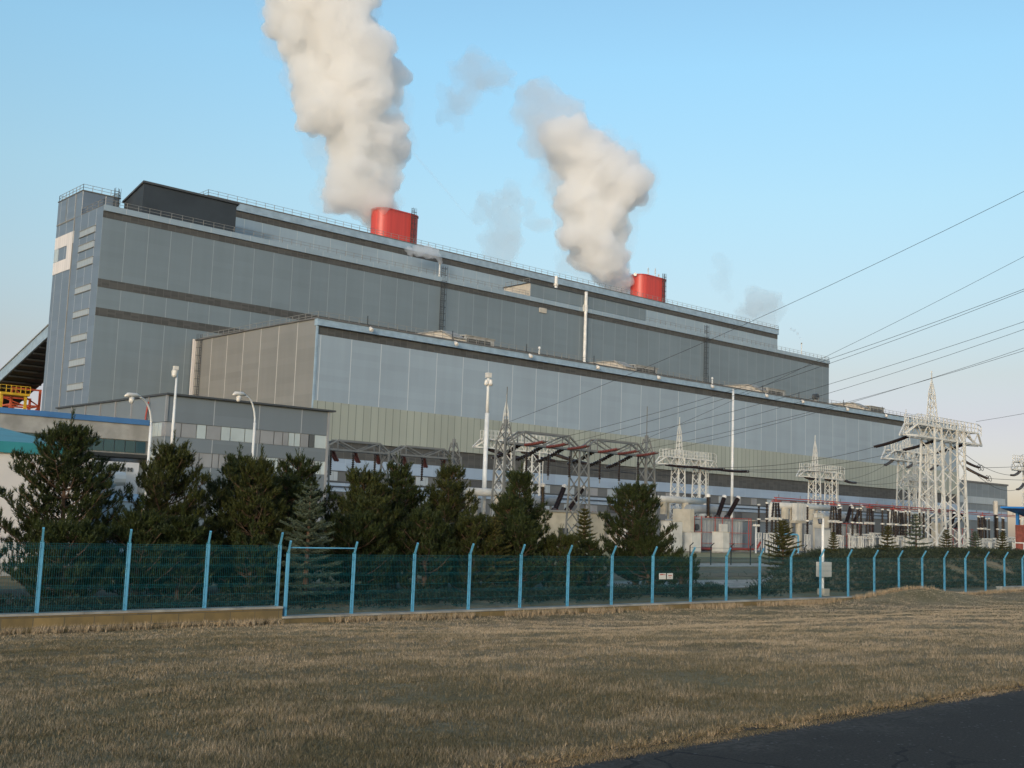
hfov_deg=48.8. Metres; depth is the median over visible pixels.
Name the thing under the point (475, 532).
pine tree
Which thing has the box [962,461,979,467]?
insulator string
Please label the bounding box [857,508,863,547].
post insulator
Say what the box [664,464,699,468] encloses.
insulator string
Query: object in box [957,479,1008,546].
annex building
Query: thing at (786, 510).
generator duct
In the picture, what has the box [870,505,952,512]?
red busbar
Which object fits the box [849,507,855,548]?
post insulator
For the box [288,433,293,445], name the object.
window
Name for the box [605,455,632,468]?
insulator string
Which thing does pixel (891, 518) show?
circuit breaker
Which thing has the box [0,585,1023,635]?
tall grass
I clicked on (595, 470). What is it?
power line
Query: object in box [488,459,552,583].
pine tree
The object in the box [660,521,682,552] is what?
equipment cabinet
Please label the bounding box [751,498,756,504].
window
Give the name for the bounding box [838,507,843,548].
post insulator
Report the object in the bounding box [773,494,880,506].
red busbar
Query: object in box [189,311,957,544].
turbine hall
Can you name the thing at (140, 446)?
window
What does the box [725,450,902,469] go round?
power line
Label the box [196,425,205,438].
window
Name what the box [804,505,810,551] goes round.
post insulator
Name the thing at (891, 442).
insulator string
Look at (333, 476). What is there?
window
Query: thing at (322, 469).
window
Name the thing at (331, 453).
hanging insulator
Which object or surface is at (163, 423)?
window
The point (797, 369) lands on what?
power line
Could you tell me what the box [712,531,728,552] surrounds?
equipment cabinet
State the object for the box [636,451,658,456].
insulator string
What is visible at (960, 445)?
insulator string
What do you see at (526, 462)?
hanging insulator
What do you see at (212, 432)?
window
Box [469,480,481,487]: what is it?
window
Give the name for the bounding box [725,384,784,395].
rooftop equipment
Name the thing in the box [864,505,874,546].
circuit breaker
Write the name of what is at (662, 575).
warning sign
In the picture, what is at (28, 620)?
retaining wall
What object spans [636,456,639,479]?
hanging insulator
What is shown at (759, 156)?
sky
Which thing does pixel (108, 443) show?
window
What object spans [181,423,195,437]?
window
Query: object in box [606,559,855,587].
gravel path
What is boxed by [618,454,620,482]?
hanging insulator
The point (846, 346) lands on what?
power line
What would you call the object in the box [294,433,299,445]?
window
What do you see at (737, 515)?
window
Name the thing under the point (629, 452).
insulator string
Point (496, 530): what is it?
spruce tree
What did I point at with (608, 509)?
window
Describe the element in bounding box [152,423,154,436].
window
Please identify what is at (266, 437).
window
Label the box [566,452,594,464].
insulator string
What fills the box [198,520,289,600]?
pine tree
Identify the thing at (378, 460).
insulator string
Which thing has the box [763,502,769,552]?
post insulator
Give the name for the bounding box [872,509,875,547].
post insulator
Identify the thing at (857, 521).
post insulator
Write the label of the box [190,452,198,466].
window
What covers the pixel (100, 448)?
window
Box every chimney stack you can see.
[370,207,418,243]
[630,268,666,301]
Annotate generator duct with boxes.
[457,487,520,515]
[651,495,706,518]
[768,502,836,536]
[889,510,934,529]
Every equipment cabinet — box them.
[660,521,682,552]
[682,532,701,552]
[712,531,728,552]
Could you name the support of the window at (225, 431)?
in the office block
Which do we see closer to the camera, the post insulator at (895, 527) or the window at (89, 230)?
the post insulator at (895, 527)
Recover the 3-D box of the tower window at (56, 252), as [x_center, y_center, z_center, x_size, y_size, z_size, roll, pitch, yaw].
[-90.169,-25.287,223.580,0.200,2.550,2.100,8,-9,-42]
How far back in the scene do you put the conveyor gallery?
237.13 m
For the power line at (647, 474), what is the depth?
157.81 m
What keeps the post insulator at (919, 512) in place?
on the ground at (872, 603)
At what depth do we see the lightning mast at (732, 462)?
192.66 m
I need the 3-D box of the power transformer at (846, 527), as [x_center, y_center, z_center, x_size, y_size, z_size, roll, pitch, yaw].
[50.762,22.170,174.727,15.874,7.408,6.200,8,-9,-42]
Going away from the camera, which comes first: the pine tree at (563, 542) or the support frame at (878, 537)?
the pine tree at (563, 542)
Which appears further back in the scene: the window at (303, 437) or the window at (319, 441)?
the window at (319, 441)
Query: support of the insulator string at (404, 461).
hanging from the portal gantry at (453, 443)
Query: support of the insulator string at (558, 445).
attached to the portal gantry at (505, 425)
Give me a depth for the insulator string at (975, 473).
192.65 m
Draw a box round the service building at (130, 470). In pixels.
[90,460,138,560]
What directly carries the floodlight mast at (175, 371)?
on the ground at (872, 603)
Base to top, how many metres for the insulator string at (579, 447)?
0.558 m
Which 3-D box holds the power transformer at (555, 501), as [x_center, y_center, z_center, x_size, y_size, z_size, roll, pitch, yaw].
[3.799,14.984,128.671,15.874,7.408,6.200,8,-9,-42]
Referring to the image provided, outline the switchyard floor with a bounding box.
[326,543,1011,552]
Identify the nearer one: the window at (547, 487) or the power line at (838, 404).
the power line at (838, 404)
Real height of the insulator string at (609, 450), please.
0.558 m
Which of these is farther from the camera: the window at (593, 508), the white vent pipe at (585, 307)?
the white vent pipe at (585, 307)
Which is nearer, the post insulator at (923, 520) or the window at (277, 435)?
the window at (277, 435)
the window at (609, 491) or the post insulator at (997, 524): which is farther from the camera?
the window at (609, 491)
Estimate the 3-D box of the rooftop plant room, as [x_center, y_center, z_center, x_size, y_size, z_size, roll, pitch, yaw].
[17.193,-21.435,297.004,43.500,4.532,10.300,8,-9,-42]
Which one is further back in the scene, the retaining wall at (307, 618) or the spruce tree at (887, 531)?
the spruce tree at (887, 531)
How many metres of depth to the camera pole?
55.83 m
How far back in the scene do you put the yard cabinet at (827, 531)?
153.20 m
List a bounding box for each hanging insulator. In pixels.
[330,450,332,474]
[351,452,354,468]
[373,454,376,470]
[420,457,423,480]
[525,452,527,471]
[547,451,549,479]
[568,455,570,480]
[598,453,601,482]
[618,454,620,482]
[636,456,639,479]
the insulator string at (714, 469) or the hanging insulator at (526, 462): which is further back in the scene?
the insulator string at (714, 469)
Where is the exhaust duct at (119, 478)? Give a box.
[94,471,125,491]
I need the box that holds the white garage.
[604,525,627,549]
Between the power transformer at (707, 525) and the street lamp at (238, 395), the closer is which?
the street lamp at (238, 395)
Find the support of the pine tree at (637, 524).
on the ground at (872, 603)
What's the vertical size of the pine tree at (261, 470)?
5.703 m
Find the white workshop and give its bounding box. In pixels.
[0,427,93,575]
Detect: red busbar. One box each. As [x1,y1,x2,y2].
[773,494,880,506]
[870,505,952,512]
[874,502,954,511]
[960,509,1023,517]
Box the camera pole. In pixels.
[813,513,831,595]
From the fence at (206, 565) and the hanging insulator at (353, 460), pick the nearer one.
the fence at (206, 565)
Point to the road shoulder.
(751, 728)
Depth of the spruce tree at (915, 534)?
79.31 m
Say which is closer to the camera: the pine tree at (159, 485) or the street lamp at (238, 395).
the pine tree at (159, 485)
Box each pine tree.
[0,405,134,592]
[0,517,9,573]
[8,510,116,600]
[95,491,191,601]
[109,430,229,595]
[130,502,224,600]
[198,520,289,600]
[199,440,260,588]
[204,446,303,595]
[243,465,331,587]
[267,448,339,589]
[316,498,396,596]
[321,460,410,579]
[321,484,405,593]
[380,453,430,587]
[391,498,463,591]
[419,452,501,587]
[433,505,505,592]
[477,482,535,584]
[484,505,552,591]
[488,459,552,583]
[534,523,589,590]
[570,531,619,590]
[596,474,685,584]
[608,527,683,584]
[660,545,699,585]
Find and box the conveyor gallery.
[0,324,47,407]
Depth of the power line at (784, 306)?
87.00 m
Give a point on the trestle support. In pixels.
(11, 394)
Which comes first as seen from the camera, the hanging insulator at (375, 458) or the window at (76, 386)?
the hanging insulator at (375, 458)
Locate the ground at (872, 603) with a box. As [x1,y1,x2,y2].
[0,538,1023,767]
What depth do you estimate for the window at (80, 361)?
209.42 m
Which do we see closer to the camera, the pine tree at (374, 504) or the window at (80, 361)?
the pine tree at (374, 504)
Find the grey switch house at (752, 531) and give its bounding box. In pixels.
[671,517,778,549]
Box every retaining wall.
[0,605,282,633]
[282,591,993,623]
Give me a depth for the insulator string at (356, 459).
120.92 m
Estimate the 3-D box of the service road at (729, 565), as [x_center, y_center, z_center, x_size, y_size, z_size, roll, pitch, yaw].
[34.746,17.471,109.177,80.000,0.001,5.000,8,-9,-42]
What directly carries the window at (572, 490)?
in the turbine hall
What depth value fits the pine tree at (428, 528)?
45.21 m
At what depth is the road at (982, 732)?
8.84 m
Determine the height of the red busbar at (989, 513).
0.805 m
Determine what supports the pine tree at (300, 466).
on the ground at (872, 603)
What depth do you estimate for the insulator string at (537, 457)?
144.95 m
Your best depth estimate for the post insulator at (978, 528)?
191.28 m
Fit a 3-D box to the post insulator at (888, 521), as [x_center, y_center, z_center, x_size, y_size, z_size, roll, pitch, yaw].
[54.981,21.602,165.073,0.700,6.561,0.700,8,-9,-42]
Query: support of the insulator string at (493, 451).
attached to the lattice gantry at (490, 439)
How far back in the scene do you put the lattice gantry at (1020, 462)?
254.82 m
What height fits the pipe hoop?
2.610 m
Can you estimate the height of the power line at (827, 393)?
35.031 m
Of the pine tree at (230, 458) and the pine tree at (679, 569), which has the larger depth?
the pine tree at (679, 569)
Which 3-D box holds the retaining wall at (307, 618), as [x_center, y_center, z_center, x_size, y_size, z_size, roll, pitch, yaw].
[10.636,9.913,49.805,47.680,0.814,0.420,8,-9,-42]
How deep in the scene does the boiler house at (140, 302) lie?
237.56 m
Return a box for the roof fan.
[812,394,818,400]
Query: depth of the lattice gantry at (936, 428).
179.46 m
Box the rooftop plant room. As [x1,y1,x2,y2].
[503,278,646,320]
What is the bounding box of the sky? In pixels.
[0,0,1023,536]
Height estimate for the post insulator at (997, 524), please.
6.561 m
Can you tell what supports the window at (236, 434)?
in the office block
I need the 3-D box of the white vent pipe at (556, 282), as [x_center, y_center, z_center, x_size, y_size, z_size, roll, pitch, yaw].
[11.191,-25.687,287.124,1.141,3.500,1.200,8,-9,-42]
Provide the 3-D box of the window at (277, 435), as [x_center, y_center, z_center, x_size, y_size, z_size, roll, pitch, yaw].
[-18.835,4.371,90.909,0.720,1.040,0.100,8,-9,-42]
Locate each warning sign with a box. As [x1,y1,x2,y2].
[659,573,665,578]
[667,573,672,578]
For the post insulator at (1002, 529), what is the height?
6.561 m
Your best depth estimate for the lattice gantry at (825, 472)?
188.31 m
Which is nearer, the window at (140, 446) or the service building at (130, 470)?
the service building at (130, 470)
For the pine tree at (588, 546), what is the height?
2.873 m
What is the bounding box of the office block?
[55,392,335,546]
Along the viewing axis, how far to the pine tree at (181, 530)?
37.71 m
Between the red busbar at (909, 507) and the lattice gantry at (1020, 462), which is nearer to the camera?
the red busbar at (909, 507)
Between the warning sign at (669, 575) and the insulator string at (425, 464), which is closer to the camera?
the warning sign at (669, 575)
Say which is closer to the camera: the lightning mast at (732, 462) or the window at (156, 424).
the window at (156, 424)
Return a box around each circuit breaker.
[769,497,781,552]
[828,501,840,548]
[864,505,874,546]
[890,505,899,544]
[897,507,904,538]
[980,512,986,547]
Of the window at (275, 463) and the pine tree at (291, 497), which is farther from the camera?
the window at (275, 463)
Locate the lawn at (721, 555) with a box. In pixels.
[561,551,800,558]
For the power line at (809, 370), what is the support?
attached to the insulator string at (558, 445)
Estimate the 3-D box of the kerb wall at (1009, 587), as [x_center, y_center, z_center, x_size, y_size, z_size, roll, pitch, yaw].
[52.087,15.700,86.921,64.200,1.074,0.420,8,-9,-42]
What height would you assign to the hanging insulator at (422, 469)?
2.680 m
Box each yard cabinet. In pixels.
[785,537,796,549]
[815,528,831,548]
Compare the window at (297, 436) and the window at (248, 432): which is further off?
the window at (297, 436)
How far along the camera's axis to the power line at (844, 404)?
105.07 m
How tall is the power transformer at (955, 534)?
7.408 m
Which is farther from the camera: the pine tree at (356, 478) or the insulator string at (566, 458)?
the insulator string at (566, 458)
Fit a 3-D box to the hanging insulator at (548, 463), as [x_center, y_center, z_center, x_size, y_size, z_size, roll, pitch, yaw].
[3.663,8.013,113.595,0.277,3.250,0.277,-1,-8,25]
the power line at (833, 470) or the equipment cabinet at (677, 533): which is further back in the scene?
the power line at (833, 470)
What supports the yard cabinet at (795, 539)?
on the lawn at (721, 555)
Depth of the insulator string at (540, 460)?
115.73 m
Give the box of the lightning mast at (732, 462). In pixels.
[730,389,733,518]
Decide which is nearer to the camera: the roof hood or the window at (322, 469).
the window at (322, 469)
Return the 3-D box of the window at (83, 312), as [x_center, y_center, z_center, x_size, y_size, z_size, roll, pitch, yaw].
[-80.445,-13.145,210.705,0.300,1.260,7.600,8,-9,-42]
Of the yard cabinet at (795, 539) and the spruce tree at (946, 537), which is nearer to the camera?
the spruce tree at (946, 537)
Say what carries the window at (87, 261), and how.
in the boiler house at (140, 302)
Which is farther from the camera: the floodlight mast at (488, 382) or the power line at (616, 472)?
the power line at (616, 472)
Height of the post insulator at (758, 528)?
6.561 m
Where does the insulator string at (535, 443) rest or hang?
attached to the portal gantry at (505, 425)
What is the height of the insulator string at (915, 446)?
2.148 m
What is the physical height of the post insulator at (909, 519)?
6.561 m
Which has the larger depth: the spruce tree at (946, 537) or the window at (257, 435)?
the window at (257, 435)
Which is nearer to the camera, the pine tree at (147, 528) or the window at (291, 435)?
the pine tree at (147, 528)
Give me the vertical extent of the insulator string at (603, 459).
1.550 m
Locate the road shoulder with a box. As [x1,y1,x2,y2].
[488,683,1020,767]
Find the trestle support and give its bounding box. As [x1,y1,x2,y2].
[0,384,41,410]
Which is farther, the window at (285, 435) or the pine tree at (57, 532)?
the window at (285, 435)
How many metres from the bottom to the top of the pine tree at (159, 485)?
6.058 m
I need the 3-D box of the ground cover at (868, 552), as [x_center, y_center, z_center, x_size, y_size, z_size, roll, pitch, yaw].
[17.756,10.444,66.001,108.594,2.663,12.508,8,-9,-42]
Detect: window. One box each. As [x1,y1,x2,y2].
[53,249,58,262]
[66,382,82,391]
[68,357,84,367]
[70,332,86,342]
[72,308,88,318]
[74,283,90,294]
[76,256,92,268]
[77,240,94,252]
[79,225,95,238]
[92,439,102,450]
[103,439,113,450]
[114,440,124,451]
[125,441,134,452]
[135,441,145,453]
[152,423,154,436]
[154,423,158,436]
[158,422,161,435]
[161,422,165,435]
[165,422,180,436]
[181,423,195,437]
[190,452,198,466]
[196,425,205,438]
[198,453,211,467]
[206,426,220,439]
[211,454,218,467]
[218,455,224,467]
[220,427,229,440]
[230,428,244,441]
[244,429,252,442]
[255,430,259,442]
[259,430,273,443]
[266,458,277,470]
[273,432,282,444]
[282,432,287,445]
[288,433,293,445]
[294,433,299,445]
[300,434,308,446]
[308,435,313,447]
[314,435,325,448]
[320,462,324,474]
[327,471,337,480]
[416,477,427,485]
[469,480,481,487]
[495,482,500,488]
[544,485,549,492]
[565,486,573,493]
[586,488,597,495]
[586,505,596,511]
[607,489,615,496]
[607,506,614,512]
[735,512,741,517]
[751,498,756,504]
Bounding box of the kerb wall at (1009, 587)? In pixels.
[996,586,1023,590]
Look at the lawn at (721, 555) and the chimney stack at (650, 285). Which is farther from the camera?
the chimney stack at (650, 285)
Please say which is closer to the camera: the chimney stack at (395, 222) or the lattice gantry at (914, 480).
the lattice gantry at (914, 480)
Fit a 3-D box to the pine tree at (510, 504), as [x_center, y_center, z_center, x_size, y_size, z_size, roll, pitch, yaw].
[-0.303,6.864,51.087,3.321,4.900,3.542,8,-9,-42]
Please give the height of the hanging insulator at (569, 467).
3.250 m
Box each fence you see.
[0,527,1023,615]
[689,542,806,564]
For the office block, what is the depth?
88.73 m
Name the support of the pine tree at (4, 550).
on the ground at (872, 603)
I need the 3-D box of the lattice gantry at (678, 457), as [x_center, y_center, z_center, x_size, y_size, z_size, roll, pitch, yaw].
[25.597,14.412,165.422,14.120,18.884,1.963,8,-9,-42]
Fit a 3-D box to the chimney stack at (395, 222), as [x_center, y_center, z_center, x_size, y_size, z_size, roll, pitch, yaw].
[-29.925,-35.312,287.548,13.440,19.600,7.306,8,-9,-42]
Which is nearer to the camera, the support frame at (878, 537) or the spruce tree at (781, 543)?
the spruce tree at (781, 543)
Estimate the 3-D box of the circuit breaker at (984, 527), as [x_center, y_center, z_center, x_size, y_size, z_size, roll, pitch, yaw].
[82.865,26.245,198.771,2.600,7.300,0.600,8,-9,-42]
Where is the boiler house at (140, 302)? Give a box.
[41,184,829,411]
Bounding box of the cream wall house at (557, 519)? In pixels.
[527,509,604,549]
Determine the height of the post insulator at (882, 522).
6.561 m
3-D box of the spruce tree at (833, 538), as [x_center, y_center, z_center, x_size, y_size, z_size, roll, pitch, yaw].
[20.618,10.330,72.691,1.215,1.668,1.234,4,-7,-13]
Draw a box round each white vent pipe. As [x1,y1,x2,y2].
[554,276,557,287]
[583,292,587,361]
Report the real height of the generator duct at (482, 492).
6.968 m
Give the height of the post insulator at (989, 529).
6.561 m
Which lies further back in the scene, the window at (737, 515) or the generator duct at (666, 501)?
the window at (737, 515)
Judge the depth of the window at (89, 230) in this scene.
212.32 m
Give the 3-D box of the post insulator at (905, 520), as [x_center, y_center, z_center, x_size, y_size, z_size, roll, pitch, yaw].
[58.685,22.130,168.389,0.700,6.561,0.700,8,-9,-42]
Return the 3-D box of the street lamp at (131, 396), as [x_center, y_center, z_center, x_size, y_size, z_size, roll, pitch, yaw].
[-16.475,4.422,49.190,0.236,8.050,1.758,-2,-8,27]
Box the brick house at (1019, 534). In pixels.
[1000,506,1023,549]
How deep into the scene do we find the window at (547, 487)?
218.48 m
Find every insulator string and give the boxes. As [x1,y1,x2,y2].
[330,450,338,461]
[352,452,360,462]
[374,454,380,464]
[401,456,406,465]
[421,457,427,467]
[488,448,520,457]
[491,445,521,458]
[515,447,543,460]
[521,451,554,461]
[524,440,547,445]
[535,449,564,462]
[546,442,569,447]
[555,454,586,464]
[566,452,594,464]
[567,444,590,449]
[587,454,614,466]
[598,448,620,452]
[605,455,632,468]
[618,449,640,454]
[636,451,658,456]
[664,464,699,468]
[693,467,724,470]
[723,470,748,472]
[844,480,856,483]
[873,436,908,447]
[903,440,933,450]
[936,444,962,453]
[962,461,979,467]
[963,466,987,478]
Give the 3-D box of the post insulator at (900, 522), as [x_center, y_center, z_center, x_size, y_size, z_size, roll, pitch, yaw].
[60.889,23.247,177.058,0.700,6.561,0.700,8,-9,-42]
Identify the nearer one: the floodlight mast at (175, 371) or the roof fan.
the floodlight mast at (175, 371)
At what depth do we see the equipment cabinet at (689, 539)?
132.35 m
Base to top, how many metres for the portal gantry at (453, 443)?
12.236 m
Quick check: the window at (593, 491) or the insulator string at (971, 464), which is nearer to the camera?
the insulator string at (971, 464)
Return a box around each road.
[522,686,1023,767]
[615,563,781,566]
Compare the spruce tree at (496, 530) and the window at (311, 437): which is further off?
the window at (311, 437)
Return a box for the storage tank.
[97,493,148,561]
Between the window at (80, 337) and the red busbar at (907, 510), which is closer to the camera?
the red busbar at (907, 510)
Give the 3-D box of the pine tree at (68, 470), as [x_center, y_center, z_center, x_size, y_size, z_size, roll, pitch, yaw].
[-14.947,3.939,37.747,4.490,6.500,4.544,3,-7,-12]
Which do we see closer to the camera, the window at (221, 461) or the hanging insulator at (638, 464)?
the window at (221, 461)
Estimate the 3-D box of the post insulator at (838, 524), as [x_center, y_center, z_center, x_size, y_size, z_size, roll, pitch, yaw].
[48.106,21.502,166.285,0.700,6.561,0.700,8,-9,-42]
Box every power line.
[507,191,1023,422]
[525,459,661,470]
[548,289,1022,440]
[555,461,677,472]
[571,291,1022,442]
[589,322,1021,445]
[593,465,710,475]
[619,329,1023,448]
[639,351,1021,450]
[651,258,1020,436]
[657,348,1022,452]
[708,447,872,467]
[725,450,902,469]
[749,453,932,472]
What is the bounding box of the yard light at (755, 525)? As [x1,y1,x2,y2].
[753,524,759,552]
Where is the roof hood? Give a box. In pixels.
[122,180,239,231]
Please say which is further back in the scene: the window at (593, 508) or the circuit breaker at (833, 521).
the window at (593, 508)
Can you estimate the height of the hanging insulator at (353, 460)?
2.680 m
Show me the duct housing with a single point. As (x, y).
(799, 515)
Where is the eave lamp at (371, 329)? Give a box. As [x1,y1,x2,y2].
[367,316,373,331]
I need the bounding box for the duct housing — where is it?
[791,503,806,549]
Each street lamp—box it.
[124,393,152,509]
[232,392,255,457]
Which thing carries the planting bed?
on the ground at (872, 603)
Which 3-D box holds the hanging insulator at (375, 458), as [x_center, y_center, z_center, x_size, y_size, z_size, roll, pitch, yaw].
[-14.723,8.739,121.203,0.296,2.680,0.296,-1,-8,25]
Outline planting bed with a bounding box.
[537,568,770,577]
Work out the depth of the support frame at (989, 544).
191.07 m
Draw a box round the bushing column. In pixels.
[993,501,998,547]
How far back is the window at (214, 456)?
87.03 m
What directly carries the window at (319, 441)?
in the office block
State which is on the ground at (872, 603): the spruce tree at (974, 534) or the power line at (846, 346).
the spruce tree at (974, 534)
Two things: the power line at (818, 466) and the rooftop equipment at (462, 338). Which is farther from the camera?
the rooftop equipment at (462, 338)
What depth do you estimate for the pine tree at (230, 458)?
44.05 m
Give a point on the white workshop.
(9, 441)
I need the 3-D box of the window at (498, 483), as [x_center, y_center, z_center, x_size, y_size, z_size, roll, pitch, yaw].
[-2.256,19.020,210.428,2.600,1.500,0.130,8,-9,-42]
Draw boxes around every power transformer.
[492,483,595,515]
[665,494,760,551]
[802,503,873,550]
[921,512,972,547]
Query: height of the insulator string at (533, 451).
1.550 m
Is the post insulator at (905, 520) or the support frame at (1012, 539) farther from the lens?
the support frame at (1012, 539)
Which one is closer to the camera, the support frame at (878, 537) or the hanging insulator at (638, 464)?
the hanging insulator at (638, 464)
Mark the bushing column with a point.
(995, 509)
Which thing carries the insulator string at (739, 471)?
attached to the lattice gantry at (678, 457)
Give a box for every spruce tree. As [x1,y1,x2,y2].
[256,482,361,605]
[473,515,517,594]
[572,505,606,584]
[759,520,803,569]
[824,532,841,552]
[877,525,898,549]
[903,514,932,553]
[935,529,953,548]
[967,531,983,549]
[995,531,1009,550]
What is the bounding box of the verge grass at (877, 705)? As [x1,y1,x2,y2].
[415,676,1023,767]
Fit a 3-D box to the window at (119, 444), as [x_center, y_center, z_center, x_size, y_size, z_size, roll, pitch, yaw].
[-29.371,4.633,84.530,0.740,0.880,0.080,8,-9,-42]
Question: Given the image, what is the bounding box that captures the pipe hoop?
[778,533,799,554]
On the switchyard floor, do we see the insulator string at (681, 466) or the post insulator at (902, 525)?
the post insulator at (902, 525)
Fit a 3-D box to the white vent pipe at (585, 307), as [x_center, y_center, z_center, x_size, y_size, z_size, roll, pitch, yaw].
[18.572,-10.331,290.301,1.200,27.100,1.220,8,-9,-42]
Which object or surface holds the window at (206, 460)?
in the office block
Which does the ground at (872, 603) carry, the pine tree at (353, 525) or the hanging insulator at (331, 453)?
the pine tree at (353, 525)
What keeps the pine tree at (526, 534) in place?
on the ground at (872, 603)
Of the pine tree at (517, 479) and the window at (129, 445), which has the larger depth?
the window at (129, 445)
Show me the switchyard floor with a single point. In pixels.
(764, 550)
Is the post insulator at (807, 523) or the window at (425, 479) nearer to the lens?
the post insulator at (807, 523)
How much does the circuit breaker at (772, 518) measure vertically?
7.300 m
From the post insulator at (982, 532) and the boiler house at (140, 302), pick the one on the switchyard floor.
the post insulator at (982, 532)
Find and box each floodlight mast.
[168,366,178,501]
[481,372,492,538]
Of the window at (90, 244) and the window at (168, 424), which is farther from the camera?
the window at (90, 244)
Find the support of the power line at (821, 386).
attached to the insulator string at (579, 447)
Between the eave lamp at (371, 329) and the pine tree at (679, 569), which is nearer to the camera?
the pine tree at (679, 569)
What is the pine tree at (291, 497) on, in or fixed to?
on the ground at (872, 603)
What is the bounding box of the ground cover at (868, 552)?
[0,544,1023,612]
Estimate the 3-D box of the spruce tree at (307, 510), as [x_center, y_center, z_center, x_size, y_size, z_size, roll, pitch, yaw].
[-7.271,5.606,39.661,3.734,4.413,3.802,8,-9,-42]
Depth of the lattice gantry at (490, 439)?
142.71 m
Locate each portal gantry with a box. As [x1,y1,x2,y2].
[320,437,461,529]
[489,387,656,548]
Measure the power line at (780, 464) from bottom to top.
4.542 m
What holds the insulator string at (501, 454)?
hanging from the portal gantry at (505, 425)
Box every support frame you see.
[847,533,873,547]
[869,533,890,547]
[891,535,914,547]
[979,538,1000,548]
[994,536,1015,548]
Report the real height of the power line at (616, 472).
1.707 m
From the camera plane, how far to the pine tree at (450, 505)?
50.62 m
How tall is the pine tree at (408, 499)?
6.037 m
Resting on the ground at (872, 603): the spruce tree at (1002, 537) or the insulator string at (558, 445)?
the spruce tree at (1002, 537)
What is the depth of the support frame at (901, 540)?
169.19 m
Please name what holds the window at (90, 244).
in the boiler house at (140, 302)
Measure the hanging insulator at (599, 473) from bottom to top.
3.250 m
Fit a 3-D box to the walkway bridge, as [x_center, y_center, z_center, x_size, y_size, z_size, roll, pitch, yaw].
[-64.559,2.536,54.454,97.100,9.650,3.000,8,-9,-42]
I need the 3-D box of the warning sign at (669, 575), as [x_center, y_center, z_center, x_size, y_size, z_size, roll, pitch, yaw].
[6.431,7.821,45.985,0.360,0.240,0.025,8,-9,-42]
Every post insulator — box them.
[757,504,761,550]
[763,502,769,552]
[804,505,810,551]
[837,508,840,546]
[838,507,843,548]
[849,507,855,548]
[854,508,859,546]
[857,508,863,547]
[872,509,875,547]
[879,509,885,544]
[886,509,891,544]
[893,510,898,545]
[899,511,901,546]
[900,511,904,547]
[903,510,908,545]
[907,511,912,545]
[917,511,922,546]
[921,512,926,545]
[929,513,931,543]
[977,516,979,546]
[981,516,984,545]
[987,518,991,547]
[995,517,999,548]
[1000,517,1004,546]
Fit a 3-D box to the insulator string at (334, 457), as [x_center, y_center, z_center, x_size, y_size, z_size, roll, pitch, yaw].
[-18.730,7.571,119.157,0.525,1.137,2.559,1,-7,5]
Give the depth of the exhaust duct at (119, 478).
59.60 m
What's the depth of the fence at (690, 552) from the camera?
94.66 m
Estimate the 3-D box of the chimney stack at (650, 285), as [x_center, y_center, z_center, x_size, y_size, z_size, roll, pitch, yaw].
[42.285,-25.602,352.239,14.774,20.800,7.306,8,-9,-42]
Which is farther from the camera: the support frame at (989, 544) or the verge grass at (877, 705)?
the support frame at (989, 544)
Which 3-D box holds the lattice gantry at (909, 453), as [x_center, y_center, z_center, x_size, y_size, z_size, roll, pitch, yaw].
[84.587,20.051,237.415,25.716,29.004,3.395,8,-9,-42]
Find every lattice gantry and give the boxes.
[472,394,554,511]
[655,417,716,518]
[796,435,844,524]
[881,413,945,545]
[899,371,981,548]
[900,454,939,535]
[1010,454,1023,524]
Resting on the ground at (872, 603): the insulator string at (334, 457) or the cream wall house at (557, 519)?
the cream wall house at (557, 519)
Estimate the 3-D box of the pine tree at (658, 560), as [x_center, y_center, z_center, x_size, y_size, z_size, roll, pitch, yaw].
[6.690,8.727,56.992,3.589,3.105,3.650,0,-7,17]
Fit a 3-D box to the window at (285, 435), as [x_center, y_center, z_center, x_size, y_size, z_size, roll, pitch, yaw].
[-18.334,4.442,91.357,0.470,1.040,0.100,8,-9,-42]
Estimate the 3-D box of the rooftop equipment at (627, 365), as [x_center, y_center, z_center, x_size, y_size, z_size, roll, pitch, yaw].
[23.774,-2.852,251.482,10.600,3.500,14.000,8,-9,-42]
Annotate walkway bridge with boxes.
[0,407,149,458]
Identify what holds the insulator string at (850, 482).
attached to the lattice gantry at (825, 472)
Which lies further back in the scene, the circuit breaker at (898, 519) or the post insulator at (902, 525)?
the circuit breaker at (898, 519)
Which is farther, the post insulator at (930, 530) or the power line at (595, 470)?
the post insulator at (930, 530)
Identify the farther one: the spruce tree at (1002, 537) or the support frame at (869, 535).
the support frame at (869, 535)
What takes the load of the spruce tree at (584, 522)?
on the ground at (872, 603)

